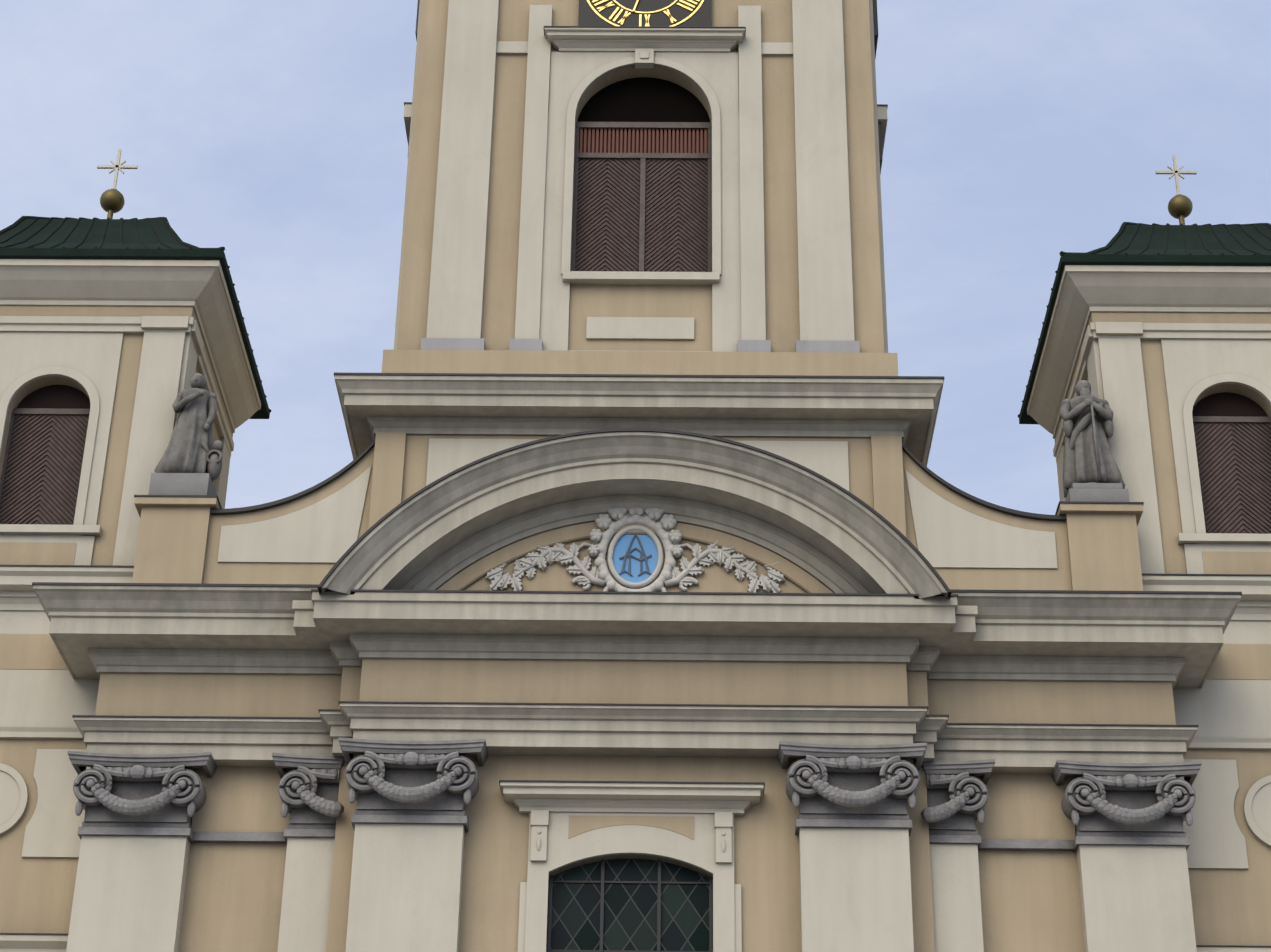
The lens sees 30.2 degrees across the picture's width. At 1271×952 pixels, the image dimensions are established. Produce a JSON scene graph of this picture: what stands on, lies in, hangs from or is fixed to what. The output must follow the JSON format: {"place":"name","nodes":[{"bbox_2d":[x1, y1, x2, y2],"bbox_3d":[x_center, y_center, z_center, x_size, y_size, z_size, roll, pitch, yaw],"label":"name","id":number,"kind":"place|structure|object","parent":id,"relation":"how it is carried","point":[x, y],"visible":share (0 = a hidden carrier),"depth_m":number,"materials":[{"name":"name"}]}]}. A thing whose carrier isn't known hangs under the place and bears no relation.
{"place":"outdoors","nodes":[
{"label":"outdoors","id":0,"kind":"place"},
{"bbox_2d":[0,0,1270,514],"label":"sky","id":1,"kind":"structure","parent":0,"point":[1020,134],"materials":[{"name":"blue"}]},
{"label":"ground","id":2,"kind":"structure","parent":0,"visible":0},
{"bbox_2d":[0,0,1270,951],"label":"beige walls","id":3,"kind":"structure","parent":2,"relation":"on","point":[234,894],"depth_m":23.74,"materials":[{"name":"paint"}]},
{"bbox_2d":[0,385,89,524],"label":"side shutter","id":4,"kind":"object","parent":3,"relation":"attached to","point":[42,464],"visible":0.62,"depth_m":25.88,"materials":[{"name":"brown wood"}]},
{"bbox_2d":[499,780,764,951],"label":"window frame","id":5,"kind":"object","parent":3,"relation":"attached to","point":[687,823],"visible":1,"depth_m":22.55,"materials":[{"name":"white stone"}]},
{"bbox_2d":[547,859,712,951],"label":"window glass","id":6,"kind":"object","parent":5,"relation":"in","point":[627,905],"visible":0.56,"depth_m":22.35,"materials":[{"name":"glass"}]},
{"bbox_2d":[67,737,1201,833],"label":"capitals","id":7,"kind":"object","parent":3,"relation":"attached to","point":[821,779],"visible":1,"depth_m":22.75,"materials":[{"name":"grey stone"}]},
{"bbox_2d":[485,507,784,592],"bbox_3d":[0.000,0.741,23.835,3.011,1.191,0.127,0,-29,1],"label":"cartouche","id":8,"kind":"object","parent":3,"relation":"attached to","point":[635,561],"visible":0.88,"depth_m":23.77,"materials":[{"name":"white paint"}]},
{"bbox_2d":[0,0,1270,951],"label":"cream trim","id":9,"kind":"structure","parent":3,"relation":"attached to","point":[405,891],"depth_m":25.96,"materials":[{"name":"paint"}]},
{"bbox_2d":[77,810,1189,851],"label":"grey neckings","id":10,"kind":"object","parent":9,"relation":"on","point":[802,821],"visible":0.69,"depth_m":22.74,"materials":[{"name":"grey stone"}]},
{"bbox_2d":[0,216,1270,423],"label":"tower roofs","id":11,"kind":"structure","parent":9,"relation":"on","point":[158,238],"depth_m":27.35,"materials":[{"name":"green metal"}]},
{"bbox_2d":[97,149,137,218],"bbox_3d":[-6.448,-3.518,29.146,0.436,1.260,0.300,-17,-34,29],"label":"cross","id":12,"kind":"object","parent":11,"relation":"on","point":[112,201],"visible":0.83,"depth_m":29.01,"materials":[{"name":"brown metal"}]},
{"bbox_2d":[1155,155,1196,224],"bbox_3d":[6.670,-3.425,28.943,0.436,1.260,0.300,18,-33,-28],"label":"cross","id":13,"kind":"object","parent":11,"relation":"on","point":[1180,206],"visible":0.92,"depth_m":28.81,"materials":[{"name":"brown metal"}]},
{"bbox_2d":[571,122,711,271],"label":"louvered shutters","id":14,"kind":"object","parent":9,"relation":"on","point":[642,197],"visible":0.85,"depth_m":27.27,"materials":[{"name":"brown wood"}]},
{"bbox_2d":[0,0,1270,946],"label":"flashings","id":15,"kind":"object","parent":3,"relation":"on","point":[972,498],"visible":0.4,"depth_m":23.52,"materials":[{"name":"grey metal"}]},
{"bbox_2d":[148,373,222,494],"bbox_3d":[-4.797,-0.363,25.581,0.723,1.750,0.600,0,-29,1],"label":"statue","id":16,"kind":"object","parent":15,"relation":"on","point":[190,462],"visible":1,"depth_m":25.37,"materials":[{"name":"stone"}]},
{"bbox_2d":[1059,380,1128,501],"bbox_3d":[4.913,-0.289,25.429,0.673,1.740,0.600,0,-29,1],"label":"statue","id":17,"kind":"object","parent":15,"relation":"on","point":[1091,472],"visible":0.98,"depth_m":25.25,"materials":[{"name":"stone"}]},
{"bbox_2d":[48,375,1224,777],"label":"cornices","id":18,"kind":"object","parent":3,"relation":"on","point":[932,637],"visible":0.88,"depth_m":23.31,"materials":[{"name":"paint"}]},
{"bbox_2d":[33,432,1240,633],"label":"weathered cornice simas","id":19,"kind":"object","parent":18,"relation":"attached to","point":[374,546],"visible":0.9,"depth_m":23.45,"materials":[{"name":"paint"}]},
{"bbox_2d":[421,338,859,352],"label":"pilaster bases","id":20,"kind":"object","parent":3,"relation":"attached to","point":[537,345],"visible":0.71,"depth_m":26.01,"materials":[{"name":"grey stone"}]},
{"bbox_2d":[577,77,709,121],"bbox_3d":[0.087,-3.450,27.506,1.800,3.210,0.030,0,-29,1],"label":"dark interior","id":21,"kind":"object","parent":3,"relation":"attached to","point":[643,99],"depth_m":28.02,"materials":[{"name":"black"}]},
{"bbox_2d":[578,0,711,26],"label":"clock face","id":22,"kind":"object","parent":3,"relation":"attached to","point":[589,16],"depth_m":28.36},
{"bbox_2d":[587,0,703,25],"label":"clock numerals","id":23,"kind":"object","parent":22,"relation":"attached to","point":[667,13],"visible":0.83,"depth_m":28.37,"materials":[{"name":"gold metal"}]},
{"bbox_2d":[1192,392,1270,533],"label":"side shutter","id":24,"kind":"object","parent":3,"relation":"attached to","point":[1232,432],"visible":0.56,"depth_m":25.70,"materials":[{"name":"brown wood"}]}
]}

